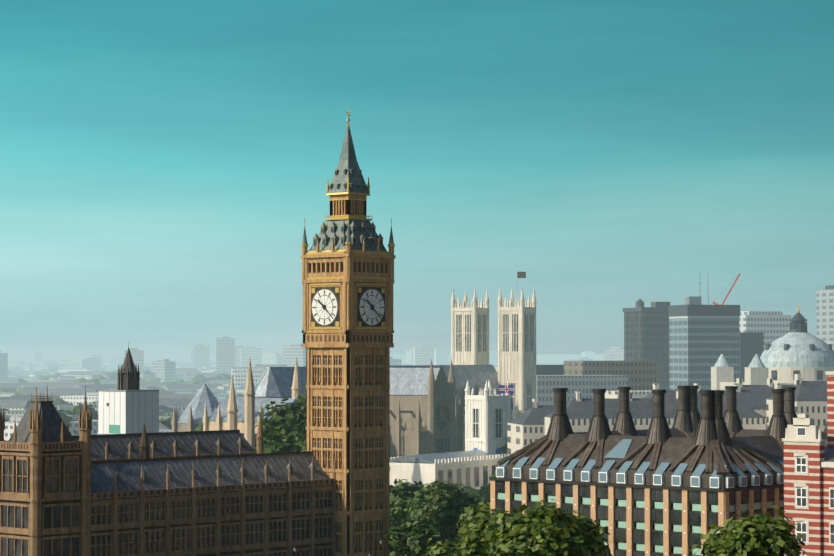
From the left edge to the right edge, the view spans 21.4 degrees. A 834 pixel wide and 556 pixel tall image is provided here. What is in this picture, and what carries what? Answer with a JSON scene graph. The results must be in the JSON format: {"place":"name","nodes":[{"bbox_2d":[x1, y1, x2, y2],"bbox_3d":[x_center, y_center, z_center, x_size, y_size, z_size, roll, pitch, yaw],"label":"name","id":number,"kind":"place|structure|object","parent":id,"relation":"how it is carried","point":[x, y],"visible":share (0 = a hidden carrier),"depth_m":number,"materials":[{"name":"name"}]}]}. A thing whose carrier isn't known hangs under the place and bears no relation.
{"place":"outdoors","nodes":[
{"label":"outdoors","id":0,"kind":"place"},
{"bbox_2d":[8,354,603,362],"bbox_3d":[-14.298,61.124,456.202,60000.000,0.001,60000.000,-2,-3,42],"label":"hills","id":1,"kind":"structure","parent":0,"point":[177,357],"depth_m":21182.33,"materials":[{"name":"grey"}]},
{"bbox_2d":[98,347,158,434],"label":"white building","id":2,"kind":"structure","parent":1,"relation":"on","point":[129,406],"depth_m":518.40,"materials":[{"name":"silver metal"}]},
{"bbox_2d":[54,401,202,433],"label":"abbey gardens trees","id":3,"kind":"object","parent":1,"relation":"on","point":[75,409],"visible":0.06,"depth_m":903.07,"materials":[{"name":"green plant"}]},
{"bbox_2d":[0,385,336,555],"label":"palace of westminster","id":4,"kind":"structure","parent":1,"relation":"on","point":[65,492],"depth_m":420.19,"materials":[{"name":"stone"}]},
{"bbox_2d":[171,357,301,449],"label":"spired building","id":5,"kind":"structure","parent":1,"relation":"on","point":[232,411],"depth_m":572.86,"materials":[{"name":"stone"}]},
{"bbox_2d":[254,393,305,452],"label":"plane tree","id":6,"kind":"object","parent":1,"relation":"on","point":[284,428],"visible":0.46,"depth_m":527.76,"materials":[{"name":"green plant"}]},
{"bbox_2d":[0,336,623,440],"bbox_3d":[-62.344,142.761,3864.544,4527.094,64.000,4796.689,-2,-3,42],"label":"distant city blocks","id":7,"kind":"structure","parent":1,"relation":"on","point":[232,359],"depth_m":2349.76,"materials":[{"name":"concrete"}]},
{"bbox_2d":[0,362,230,415],"bbox_3d":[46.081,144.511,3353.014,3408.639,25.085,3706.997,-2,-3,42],"label":"distant treeline","id":8,"kind":"object","parent":7,"relation":"on","point":[199,379],"depth_m":2050.66,"materials":[{"name":"green plant"}]},
{"bbox_2d":[300,108,395,555],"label":"clock tower","id":9,"kind":"structure","parent":1,"relation":"on","point":[347,277],"depth_m":453.58,"materials":[{"name":"stone"}]},
{"bbox_2d":[255,272,536,458],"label":"abbey","id":10,"kind":"structure","parent":1,"relation":"on","point":[427,409],"depth_m":808.34,"materials":[{"name":"stone"}]},
{"bbox_2d":[422,535,461,555],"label":"embankment tree","id":11,"kind":"object","parent":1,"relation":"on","point":[444,548],"visible":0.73,"depth_m":398.90,"materials":[{"name":"green plant"}]},
{"bbox_2d":[390,472,495,526],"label":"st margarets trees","id":12,"kind":"object","parent":1,"relation":"on","point":[482,494],"visible":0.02,"depth_m":593.75,"materials":[{"name":"green plant"}]},
{"bbox_2d":[501,409,527,453],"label":"parliament square trees","id":13,"kind":"object","parent":1,"relation":"on","point":[504,449],"depth_m":692.63,"materials":[{"name":"green plant"}]},
{"bbox_2d":[565,512,611,555],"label":"embankment tree","id":14,"kind":"object","parent":1,"relation":"on","point":[596,539],"visible":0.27,"depth_m":382.97,"materials":[{"name":"green plant"}]},
{"bbox_2d":[507,273,833,455],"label":"city buildings","id":15,"kind":"structure","parent":1,"relation":"on","point":[668,348],"depth_m":990.15,"materials":[{"name":"concrete"}]},
{"bbox_2d":[711,307,833,389],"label":"domed building","id":16,"kind":"structure","parent":1,"relation":"on","point":[798,348],"depth_m":841.38,"materials":[{"name":"stone"}]},
{"bbox_2d":[289,533,457,555],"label":"street lamps","id":17,"kind":"object","parent":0,"point":[369,553],"visible":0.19,"depth_m":441.57,"materials":[{"name":"black metal"}]},
{"bbox_2d":[0,0,833,353],"label":"sky","id":18,"kind":"structure","parent":0,"point":[165,165],"materials":[{"name":"teal"}]},
{"bbox_2d":[489,385,826,555],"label":"office building","id":19,"kind":"structure","parent":0,"point":[659,487],"depth_m":404.48,"materials":[{"name":"stone"}]},
{"bbox_2d":[782,371,833,555],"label":"striped brick building","id":20,"kind":"structure","parent":0,"point":[808,479],"depth_m":377.85,"materials":[{"name":"brick"}]},
{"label":"bridge road","id":21,"kind":"structure","parent":0,"visible":0},
{"bbox_2d":[390,478,423,528],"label":"tree","id":22,"kind":"object","parent":21,"relation":"on","point":[401,492],"visible":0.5,"depth_m":500.43,"materials":[{"name":"green plant"}]},
{"bbox_2d":[384,514,446,555],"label":"tree","id":23,"kind":"object","parent":21,"relation":"on","point":[411,536],"visible":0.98,"depth_m":448.27,"materials":[{"name":"green plant"}]},
{"bbox_2d":[403,479,467,539],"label":"tree","id":24,"kind":"object","parent":21,"relation":"on","point":[431,502],"visible":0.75,"depth_m":490.11,"materials":[{"name":"green plant"}]},
{"bbox_2d":[390,380,514,489],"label":"church","id":25,"kind":"structure","parent":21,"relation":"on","point":[487,420],"depth_m":679.99,"materials":[{"name":"white stone"}]},
{"bbox_2d":[434,495,489,542],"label":"tree","id":26,"kind":"object","parent":21,"relation":"on","point":[446,524],"visible":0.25,"depth_m":461.26,"materials":[{"name":"green plant"}]},
{"bbox_2d":[454,502,489,539],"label":"tree","id":27,"kind":"object","parent":21,"relation":"on","point":[471,511],"visible":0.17,"depth_m":438.70,"materials":[{"name":"green plant"}]},
{"bbox_2d":[451,508,508,555],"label":"embankment tree","id":28,"kind":"object","parent":21,"relation":"on","point":[477,540],"visible":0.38,"depth_m":383.76,"materials":[{"name":"green plant"}]},
{"bbox_2d":[487,499,592,555],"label":"embankment tree","id":29,"kind":"object","parent":21,"relation":"on","point":[538,529],"visible":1,"depth_m":376.39,"materials":[{"name":"green plant"}]},
{"bbox_2d":[690,505,806,555],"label":"embankment tree","id":30,"kind":"object","parent":21,"relation":"on","point":[760,535],"visible":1,"depth_m":348.95,"materials":[{"name":"green plant"}]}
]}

